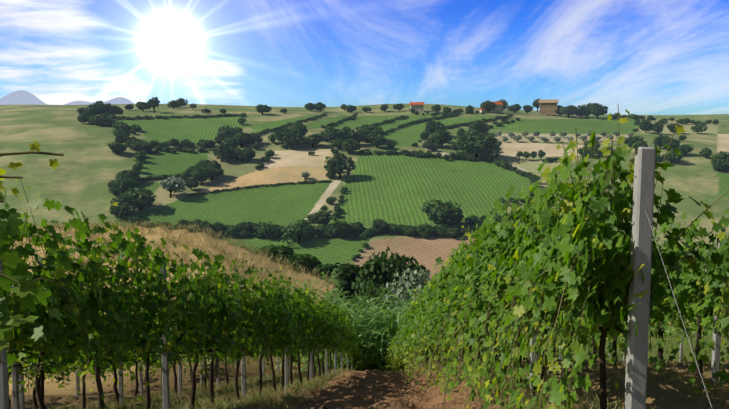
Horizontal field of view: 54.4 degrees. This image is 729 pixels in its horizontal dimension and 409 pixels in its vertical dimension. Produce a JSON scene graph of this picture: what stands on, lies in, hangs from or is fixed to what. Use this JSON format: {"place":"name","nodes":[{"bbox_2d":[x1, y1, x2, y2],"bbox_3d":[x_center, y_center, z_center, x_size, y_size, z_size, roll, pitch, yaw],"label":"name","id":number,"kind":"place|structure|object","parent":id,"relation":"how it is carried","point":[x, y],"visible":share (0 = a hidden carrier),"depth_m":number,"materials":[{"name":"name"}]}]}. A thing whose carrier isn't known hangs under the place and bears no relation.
{"place":"outdoors","nodes":[
{"label":"outdoors","id":0,"kind":"place"},
{"bbox_2d":[0,140,66,366],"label":"vine leaves","id":1,"kind":"object","parent":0,"point":[40,294],"visible":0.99,"depth_m":2.83,"materials":[{"name":"green plant"}]},
{"bbox_2d":[0,90,133,104],"bbox_3d":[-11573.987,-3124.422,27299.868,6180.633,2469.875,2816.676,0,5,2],"label":"distant mountain","id":2,"kind":"structure","parent":0,"point":[20,97],"depth_m":26913.65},
{"bbox_2d":[0,104,728,408],"bbox_3d":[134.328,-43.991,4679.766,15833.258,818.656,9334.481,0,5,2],"label":"ground","id":3,"kind":"structure","parent":0,"point":[397,189],"depth_m":415.72,"materials":[{"name":"green plant"}]},
{"bbox_2d":[85,104,102,115],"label":"hill tree","id":4,"kind":"object","parent":3,"relation":"on","point":[92,109],"visible":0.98,"depth_m":594.61,"materials":[{"name":"green plant"}]},
{"bbox_2d":[89,116,103,125],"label":"tree","id":5,"kind":"object","parent":3,"relation":"on","point":[97,120],"visible":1,"depth_m":555.61,"materials":[{"name":"green plant"}]},
{"bbox_2d":[93,101,112,114],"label":"hill tree","id":6,"kind":"object","parent":3,"relation":"on","point":[105,107],"visible":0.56,"depth_m":604.79,"materials":[{"name":"green plant"}]},
{"bbox_2d":[107,105,123,115],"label":"hill tree","id":7,"kind":"object","parent":3,"relation":"on","point":[117,110],"visible":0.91,"depth_m":607.59,"materials":[{"name":"green plant"}]},
{"bbox_2d":[109,187,121,195],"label":"scrub tree","id":8,"kind":"object","parent":3,"relation":"on","point":[115,191],"visible":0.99,"depth_m":394.05,"materials":[{"name":"green plant"}]},
{"bbox_2d":[108,142,126,154],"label":"scrub tree","id":9,"kind":"object","parent":3,"relation":"on","point":[114,147],"visible":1,"depth_m":470.21,"materials":[{"name":"green plant"}]},
{"bbox_2d":[109,201,126,214],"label":"scrub tree","id":10,"kind":"object","parent":3,"relation":"on","point":[114,209],"visible":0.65,"depth_m":362.39,"materials":[{"name":"green plant"}]},
{"bbox_2d":[112,178,131,193],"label":"scrub tree","id":11,"kind":"object","parent":3,"relation":"on","point":[123,184],"visible":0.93,"depth_m":396.43,"materials":[{"name":"green plant"}]},
{"bbox_2d":[115,134,130,143],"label":"scrub tree","id":12,"kind":"object","parent":3,"relation":"on","point":[121,138],"visible":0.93,"depth_m":495.26,"materials":[{"name":"green plant"}]},
{"bbox_2d":[115,172,130,179],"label":"scrub tree","id":13,"kind":"object","parent":3,"relation":"on","point":[124,175],"visible":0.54,"depth_m":409.61,"materials":[{"name":"green plant"}]},
{"bbox_2d":[116,128,130,135],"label":"scrub tree","id":14,"kind":"object","parent":3,"relation":"on","point":[124,132],"visible":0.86,"depth_m":513.00,"materials":[{"name":"green plant"}]},
{"bbox_2d":[110,194,138,208],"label":"hill tree","id":15,"kind":"object","parent":3,"relation":"on","point":[124,198],"visible":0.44,"depth_m":369.35,"materials":[{"name":"green plant"}]},
{"bbox_2d":[118,202,135,218],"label":"scrub tree","id":16,"kind":"object","parent":3,"relation":"on","point":[129,208],"visible":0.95,"depth_m":363.29,"materials":[{"name":"green plant"}]},
{"bbox_2d":[116,169,139,177],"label":"scrub tree","id":17,"kind":"object","parent":3,"relation":"on","point":[132,173],"visible":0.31,"depth_m":416.69,"materials":[{"name":"green plant"}]},
{"bbox_2d":[132,152,146,162],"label":"tree","id":18,"kind":"object","parent":3,"relation":"on","point":[139,157],"visible":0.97,"depth_m":458.14,"materials":[{"name":"green plant"}]},
{"bbox_2d":[124,187,156,209],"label":"hill tree","id":19,"kind":"object","parent":3,"relation":"on","point":[142,197],"visible":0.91,"depth_m":374.68,"materials":[{"name":"green plant"}]},
{"bbox_2d":[136,101,150,111],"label":"hill tree","id":20,"kind":"object","parent":3,"relation":"on","point":[140,105],"visible":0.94,"depth_m":663.18,"materials":[{"name":"green plant"}]},
{"bbox_2d":[134,141,153,150],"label":"tree","id":21,"kind":"object","parent":3,"relation":"on","point":[143,145],"visible":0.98,"depth_m":481.06,"materials":[{"name":"green plant"}]},
{"bbox_2d":[147,97,159,112],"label":"hill tree","id":22,"kind":"object","parent":3,"relation":"on","point":[153,102],"visible":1,"depth_m":654.21,"materials":[{"name":"green plant"}]},
{"bbox_2d":[159,176,186,197],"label":"hill tree","id":23,"kind":"object","parent":3,"relation":"on","point":[175,184],"visible":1,"depth_m":396.33,"materials":[{"name":"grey plant"}]},
{"bbox_2d":[167,100,179,108],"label":"hill tree","id":24,"kind":"object","parent":3,"relation":"on","point":[173,104],"visible":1,"depth_m":695.41,"materials":[{"name":"green plant"}]},
{"bbox_2d":[185,177,198,189],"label":"hill tree","id":25,"kind":"object","parent":3,"relation":"on","point":[191,182],"visible":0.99,"depth_m":411.81,"materials":[{"name":"green plant"}]},
{"bbox_2d":[192,167,209,183],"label":"hill tree","id":26,"kind":"object","parent":3,"relation":"on","point":[200,174],"visible":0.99,"depth_m":423.39,"materials":[{"name":"green plant"}]},
{"bbox_2d":[199,140,212,149],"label":"hill tree","id":27,"kind":"object","parent":3,"relation":"on","point":[206,144],"visible":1,"depth_m":502.62,"materials":[{"name":"green plant"}]},
{"bbox_2d":[201,159,220,169],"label":"hill tree","id":28,"kind":"object","parent":3,"relation":"on","point":[214,164],"visible":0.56,"depth_m":439.32,"materials":[{"name":"green plant"}]},
{"bbox_2d":[204,166,224,179],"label":"scrub tree","id":29,"kind":"object","parent":3,"relation":"on","point":[216,172],"visible":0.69,"depth_m":433.53,"materials":[{"name":"green plant"}]},
{"bbox_2d":[213,144,232,161],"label":"hill tree","id":30,"kind":"object","parent":3,"relation":"on","point":[222,150],"visible":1,"depth_m":473.29,"materials":[{"name":"green plant"}]},
{"bbox_2d":[217,125,236,136],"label":"hill tree","id":31,"kind":"object","parent":3,"relation":"on","point":[229,131],"visible":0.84,"depth_m":535.46,"materials":[{"name":"green plant"}]},
{"bbox_2d":[222,137,238,149],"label":"hill tree","id":32,"kind":"object","parent":3,"relation":"on","point":[231,142],"visible":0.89,"depth_m":498.34,"materials":[{"name":"green plant"}]},
{"bbox_2d":[229,148,242,161],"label":"scrub tree","id":33,"kind":"object","parent":3,"relation":"on","point":[234,154],"visible":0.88,"depth_m":476.61,"materials":[{"name":"green plant"}]},
{"bbox_2d":[233,132,254,146],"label":"scrub tree","id":34,"kind":"object","parent":3,"relation":"on","point":[243,138],"visible":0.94,"depth_m":514.55,"materials":[{"name":"green plant"}]},
{"bbox_2d":[239,221,252,231],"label":"tree","id":35,"kind":"object","parent":3,"relation":"on","point":[247,226],"visible":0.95,"depth_m":349.27,"materials":[{"name":"green plant"}]},
{"bbox_2d":[241,147,255,161],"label":"scrub tree","id":36,"kind":"object","parent":3,"relation":"on","point":[250,153],"visible":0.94,"depth_m":475.90,"materials":[{"name":"green plant"}]},
{"bbox_2d":[250,132,262,143],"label":"scrub tree","id":37,"kind":"object","parent":3,"relation":"on","point":[258,138],"visible":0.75,"depth_m":523.74,"materials":[{"name":"green plant"}]},
{"bbox_2d":[255,104,271,114],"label":"hill tree","id":38,"kind":"object","parent":3,"relation":"on","point":[261,108],"visible":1,"depth_m":652.89,"materials":[{"name":"green plant"}]},
{"bbox_2d":[252,221,277,237],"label":"hill tree","id":39,"kind":"object","parent":3,"relation":"on","point":[266,229],"visible":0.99,"depth_m":345.88,"materials":[{"name":"green plant"}]},
{"bbox_2d":[255,244,294,263],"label":"gully tree","id":40,"kind":"object","parent":3,"relation":"on","point":[281,250],"visible":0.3,"depth_m":74.00,"materials":[{"name":"green plant"}]},
{"bbox_2d":[272,127,300,140],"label":"scrub tree","id":41,"kind":"object","parent":3,"relation":"on","point":[278,135],"visible":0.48,"depth_m":518.90,"materials":[{"name":"green plant"}]},
{"bbox_2d":[282,132,304,148],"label":"hill tree","id":42,"kind":"object","parent":3,"relation":"on","point":[291,139],"visible":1,"depth_m":508.60,"materials":[{"name":"green plant"}]},
{"bbox_2d":[281,219,314,244],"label":"hill tree","id":43,"kind":"object","parent":3,"relation":"on","point":[296,232],"visible":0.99,"depth_m":339.23,"materials":[{"name":"green plant"}]},
{"bbox_2d":[290,122,307,136],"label":"hill tree","id":44,"kind":"object","parent":3,"relation":"on","point":[300,126],"visible":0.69,"depth_m":540.55,"materials":[{"name":"green plant"}]},
{"bbox_2d":[282,253,322,273],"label":"gully tree","id":45,"kind":"object","parent":3,"relation":"on","point":[308,261],"visible":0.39,"depth_m":71.20,"materials":[{"name":"green plant"}]},
{"bbox_2d":[303,134,322,146],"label":"hill tree","id":46,"kind":"object","parent":3,"relation":"on","point":[313,139],"visible":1,"depth_m":515.34,"materials":[{"name":"green plant"}]},
{"bbox_2d":[306,210,332,224],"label":"hill tree","id":47,"kind":"object","parent":3,"relation":"on","point":[322,217],"visible":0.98,"depth_m":358.59,"materials":[{"name":"green plant"}]},
{"bbox_2d":[313,102,325,111],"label":"hill tree","id":48,"kind":"object","parent":3,"relation":"on","point":[320,106],"visible":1,"depth_m":717.58,"materials":[{"name":"green plant"}]},
{"bbox_2d":[319,128,340,144],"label":"scrub tree","id":49,"kind":"object","parent":3,"relation":"on","point":[329,134],"visible":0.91,"depth_m":520.04,"materials":[{"name":"green plant"}]},
{"bbox_2d":[318,277,347,287],"bbox_3d":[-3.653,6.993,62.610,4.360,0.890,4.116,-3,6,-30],"label":"gully tree","id":50,"kind":"object","parent":3,"relation":"on","point":[344,282],"visible":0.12,"depth_m":62.49,"materials":[{"name":"green plant"}]},
{"bbox_2d":[310,262,359,300],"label":"gully tree","id":51,"kind":"object","parent":3,"relation":"on","point":[349,271],"visible":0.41,"depth_m":65.69,"materials":[{"name":"green plant"}]},
{"bbox_2d":[330,138,344,149],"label":"scrub tree","id":52,"kind":"object","parent":3,"relation":"on","point":[337,142],"visible":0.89,"depth_m":509.95,"materials":[{"name":"green plant"}]},
{"bbox_2d":[323,153,355,178],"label":"hill tree","id":53,"kind":"object","parent":3,"relation":"on","point":[339,163],"visible":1,"depth_m":437.24,"materials":[{"name":"green plant"}]},
{"bbox_2d":[330,220,352,237],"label":"hill tree","id":54,"kind":"object","parent":3,"relation":"on","point":[340,227],"visible":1,"depth_m":345.11,"materials":[{"name":"green plant"}]},
{"bbox_2d":[338,126,356,139],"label":"hill tree","id":55,"kind":"object","parent":3,"relation":"on","point":[346,132],"visible":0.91,"depth_m":521.78,"materials":[{"name":"green plant"}]},
{"bbox_2d":[341,138,360,153],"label":"hill tree","id":56,"kind":"object","parent":3,"relation":"on","point":[349,144],"visible":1,"depth_m":496.94,"materials":[{"name":"green plant"}]},
{"bbox_2d":[7,316,704,377],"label":"grape bunches","id":57,"kind":"object","parent":3,"relation":"on","point":[498,322],"visible":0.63,"depth_m":8.23,"materials":[{"name":"yellow"}]},
{"bbox_2d":[353,222,363,233],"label":"tree","id":58,"kind":"object","parent":3,"relation":"on","point":[359,227],"visible":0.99,"depth_m":350.75,"materials":[{"name":"green plant"}]},
{"bbox_2d":[354,131,366,144],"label":"scrub tree","id":59,"kind":"object","parent":3,"relation":"on","point":[361,137],"visible":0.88,"depth_m":525.75,"materials":[{"name":"green plant"}]},
{"bbox_2d":[0,147,724,408],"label":"trellis posts","id":60,"kind":"object","parent":3,"relation":"on","point":[636,356],"visible":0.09,"depth_m":4.92,"materials":[{"name":"grey concrete"}]},
{"bbox_2d":[7,187,724,408],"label":"trellis wires","id":61,"kind":"object","parent":60,"relation":"attached to","point":[495,313],"visible":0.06,"depth_m":4.72,"materials":[{"name":"grey metal"}]},
{"bbox_2d":[0,109,728,408],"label":"vine leaves","id":62,"kind":"object","parent":3,"relation":"on","point":[559,236],"visible":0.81,"depth_m":6.09,"materials":[{"name":"green plant"}]},
{"bbox_2d":[348,297,384,311],"bbox_3d":[-0.579,10.166,53.200,5.166,6.590,4.985,0,5,2],"label":"bush","id":63,"kind":"object","parent":3,"relation":"on","point":[351,301],"depth_m":53.21,"materials":[{"name":"green plant"}]},
{"bbox_2d":[6,199,728,401],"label":"vine leaves","id":64,"kind":"object","parent":3,"relation":"on","point":[301,327],"visible":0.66,"depth_m":10.08,"materials":[{"name":"green plant"}]},
{"bbox_2d":[8,219,727,408],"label":"dry grass tufts","id":65,"kind":"object","parent":3,"relation":"on","point":[257,397],"visible":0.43,"depth_m":15.04,"materials":[{"name":"beige plant"}]},
{"bbox_2d":[7,308,728,408],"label":"grapevine trunks","id":66,"kind":"object","parent":3,"relation":"on","point":[38,389],"visible":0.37,"depth_m":10.54,"materials":[{"name":"brown wood"}]},
{"bbox_2d":[8,288,728,391],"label":"vine leaves","id":67,"kind":"object","parent":3,"relation":"on","point":[347,343],"visible":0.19,"depth_m":23.66,"materials":[{"name":"green plant"}]},
{"bbox_2d":[356,125,383,142],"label":"scrub tree","id":68,"kind":"object","parent":3,"relation":"on","point":[367,129],"visible":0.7,"depth_m":535.24,"materials":[{"name":"green plant"}]},
{"bbox_2d":[356,280,392,304],"bbox_3d":[1.335,10.524,56.030,3.935,8.864,5.538,-3,6,-30],"label":"bush","id":69,"kind":"object","parent":3,"relation":"on","point":[368,290],"visible":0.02,"depth_m":56.26,"materials":[{"name":"green plant"}]},
{"bbox_2d":[296,373,455,408],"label":"track clods","id":70,"kind":"object","parent":3,"relation":"on","point":[324,407],"visible":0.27,"depth_m":13.16,"materials":[{"name":"brown soil"}]},
{"bbox_2d":[367,133,386,147],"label":"hill tree","id":71,"kind":"object","parent":3,"relation":"on","point":[375,139],"visible":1,"depth_m":516.59,"materials":[{"name":"green plant"}]},
{"bbox_2d":[266,263,492,372],"bbox_3d":[0.291,7.633,37.610,14.386,9.142,14.939,2,5,20],"label":"reed clump","id":72,"kind":"object","parent":3,"relation":"on","point":[377,335],"visible":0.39,"depth_m":34.44,"materials":[{"name":"green plant"}]},
{"bbox_2d":[372,218,387,232],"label":"hill tree","id":73,"kind":"object","parent":3,"relation":"on","point":[381,224],"visible":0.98,"depth_m":350.34,"materials":[{"name":"green plant"}]},
{"bbox_2d":[351,246,429,300],"bbox_3d":[2.823,9.821,63.109,7.936,12.685,10.455,1,5,6],"label":"bush","id":74,"kind":"object","parent":3,"relation":"on","point":[377,271],"visible":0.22,"depth_m":60.20,"materials":[{"name":"green plant"}]},
{"bbox_2d":[383,267,436,308],"bbox_3d":[3.947,9.060,50.928,5.443,9.176,4.457,-2,6,-26],"label":"bush","id":75,"kind":"object","parent":3,"relation":"on","point":[413,283],"visible":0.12,"depth_m":50.36,"materials":[{"name":"green plant"}]},
{"bbox_2d":[405,227,420,234],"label":"scrub tree","id":76,"kind":"object","parent":3,"relation":"on","point":[412,230],"visible":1,"depth_m":346.73,"materials":[{"name":"green plant"}]},
{"bbox_2d":[409,102,424,111],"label":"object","id":77,"kind":"structure","parent":3,"relation":"on","point":[418,106],"depth_m":706.02,"materials":[{"name":"grey"}]},
{"bbox_2d":[417,223,432,233],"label":"scrub tree","id":78,"kind":"object","parent":3,"relation":"on","point":[421,227],"visible":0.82,"depth_m":346.72,"materials":[{"name":"green plant"}]},
{"bbox_2d":[422,227,435,233],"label":"scrub tree","id":79,"kind":"object","parent":3,"relation":"on","point":[428,230],"visible":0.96,"depth_m":344.86,"materials":[{"name":"green plant"}]},
{"bbox_2d":[424,120,446,133],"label":"hill tree","id":80,"kind":"object","parent":3,"relation":"on","point":[431,126],"visible":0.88,"depth_m":574.39,"materials":[{"name":"green plant"}]},
{"bbox_2d":[428,128,452,147],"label":"hill tree","id":81,"kind":"object","parent":3,"relation":"on","point":[438,136],"visible":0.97,"depth_m":530.00,"materials":[{"name":"green plant"}]},
{"bbox_2d":[421,199,463,225],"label":"hill tree","id":82,"kind":"object","parent":3,"relation":"on","point":[447,213],"visible":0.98,"depth_m":350.29,"materials":[{"name":"green plant"}]},
{"bbox_2d":[436,223,449,231],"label":"tree","id":83,"kind":"object","parent":3,"relation":"on","point":[444,227],"visible":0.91,"depth_m":346.68,"materials":[{"name":"green plant"}]},
{"bbox_2d":[445,227,459,238],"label":"tree","id":84,"kind":"object","parent":3,"relation":"on","point":[453,232],"visible":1,"depth_m":343.24,"materials":[{"name":"green plant"}]},
{"bbox_2d":[464,215,478,224],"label":"hill tree","id":85,"kind":"object","parent":3,"relation":"on","point":[469,220],"visible":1,"depth_m":360.36,"materials":[{"name":"green plant"}]},
{"bbox_2d":[453,130,502,156],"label":"hill tree","id":86,"kind":"object","parent":3,"relation":"on","point":[475,143],"visible":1,"depth_m":492.22,"materials":[{"name":"green plant"}]},
{"bbox_2d":[468,120,488,133],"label":"scrub tree","id":87,"kind":"object","parent":3,"relation":"on","point":[479,126],"visible":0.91,"depth_m":576.05,"materials":[{"name":"green plant"}]},
{"bbox_2d":[480,100,495,112],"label":"hill tree","id":88,"kind":"object","parent":3,"relation":"on","point":[488,105],"visible":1,"depth_m":699.39,"materials":[{"name":"green plant"}]},
{"bbox_2d":[488,102,503,112],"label":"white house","id":89,"kind":"structure","parent":3,"relation":"on","point":[498,108],"depth_m":705.82,"materials":[{"name":"grey"}]},
{"bbox_2d":[507,104,521,112],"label":"hill tree","id":90,"kind":"object","parent":3,"relation":"on","point":[514,108],"visible":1,"depth_m":727.10,"materials":[{"name":"green plant"}]},
{"bbox_2d":[539,99,558,115],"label":"farmhouse","id":91,"kind":"object","parent":3,"relation":"on","point":[548,106],"visible":0.98,"depth_m":760.21,"materials":[{"name":"beige stone"}]},
{"bbox_2d":[559,105,579,117],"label":"hill tree","id":92,"kind":"object","parent":3,"relation":"on","point":[568,110],"visible":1,"depth_m":743.57,"materials":[{"name":"green plant"}]},
{"bbox_2d":[575,103,593,117],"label":"hill tree","id":93,"kind":"object","parent":3,"relation":"on","point":[584,110],"visible":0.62,"depth_m":754.56,"materials":[{"name":"green plant"}]},
{"bbox_2d":[578,146,596,156],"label":"hill tree","id":94,"kind":"object","parent":3,"relation":"on","point":[587,150],"visible":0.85,"depth_m":499.55,"materials":[{"name":"green plant"}]},
{"bbox_2d":[589,103,607,118],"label":"hill tree","id":95,"kind":"object","parent":3,"relation":"on","point":[596,109],"visible":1,"depth_m":736.21,"materials":[{"name":"green plant"}]},
{"bbox_2d":[624,136,643,147],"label":"scrub tree","id":96,"kind":"object","parent":3,"relation":"on","point":[630,141],"visible":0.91,"depth_m":522.96,"materials":[{"name":"green plant"}]},
{"bbox_2d":[636,139,647,146],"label":"scrub tree","id":97,"kind":"object","parent":3,"relation":"on","point":[641,143],"visible":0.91,"depth_m":516.15,"materials":[{"name":"green plant"}]},
{"bbox_2d":[639,119,652,132],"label":"hill tree","id":98,"kind":"object","parent":3,"relation":"on","point":[645,124],"visible":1,"depth_m":608.34,"materials":[{"name":"green plant"}]},
{"bbox_2d":[651,122,663,133],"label":"hill tree","id":99,"kind":"object","parent":3,"relation":"on","point":[657,127],"visible":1,"depth_m":604.26,"materials":[{"name":"green plant"}]},
{"bbox_2d":[652,135,664,148],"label":"scrub tree","id":100,"kind":"object","parent":3,"relation":"on","point":[657,140],"visible":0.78,"depth_m":519.38,"materials":[{"name":"green plant"}]},
{"bbox_2d":[661,139,679,150],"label":"scrub tree","id":101,"kind":"object","parent":3,"relation":"on","point":[674,144],"visible":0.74,"depth_m":510.16,"materials":[{"name":"green plant"}]},
{"bbox_2d":[663,150,684,162],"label":"scrub tree","id":102,"kind":"object","parent":3,"relation":"on","point":[672,156],"visible":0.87,"depth_m":475.30,"materials":[{"name":"green plant"}]},
{"bbox_2d":[666,123,681,133],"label":"hill tree","id":103,"kind":"object","parent":3,"relation":"on","point":[671,127],"visible":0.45,"depth_m":618.31,"materials":[{"name":"green plant"}]},
{"bbox_2d":[680,144,693,154],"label":"scrub tree","id":104,"kind":"object","parent":3,"relation":"on","point":[687,148],"visible":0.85,"depth_m":497.14,"materials":[{"name":"green plant"}]},
{"bbox_2d":[690,125,708,133],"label":"hill tree","id":105,"kind":"object","parent":3,"relation":"on","point":[698,128],"visible":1,"depth_m":619.07,"materials":[{"name":"green plant"}]},
{"bbox_2d":[699,147,711,156],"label":"scrub tree","id":106,"kind":"object","parent":3,"relation":"on","point":[705,151],"visible":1,"depth_m":490.12,"materials":[{"name":"green plant"}]},
{"bbox_2d":[710,151,728,169],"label":"hill tree","id":107,"kind":"object","parent":3,"relation":"on","point":[721,158],"visible":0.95,"depth_m":454.64,"materials":[{"name":"green plant"}]},
{"bbox_2d":[712,163,726,170],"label":"tree","id":108,"kind":"object","parent":3,"relation":"on","point":[716,167],"visible":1,"depth_m":454.64,"materials":[{"name":"green plant"}]},
{"bbox_2d":[0,107,728,408],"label":"vine canes","id":109,"kind":"object","parent":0,"point":[146,272],"visible":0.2,"depth_m":6.59,"materials":[{"name":"green plant"}]},
{"bbox_2d":[0,0,728,114],"label":"sky","id":110,"kind":"structure","parent":0,"point":[640,57],"materials":[{"name":"blue"}]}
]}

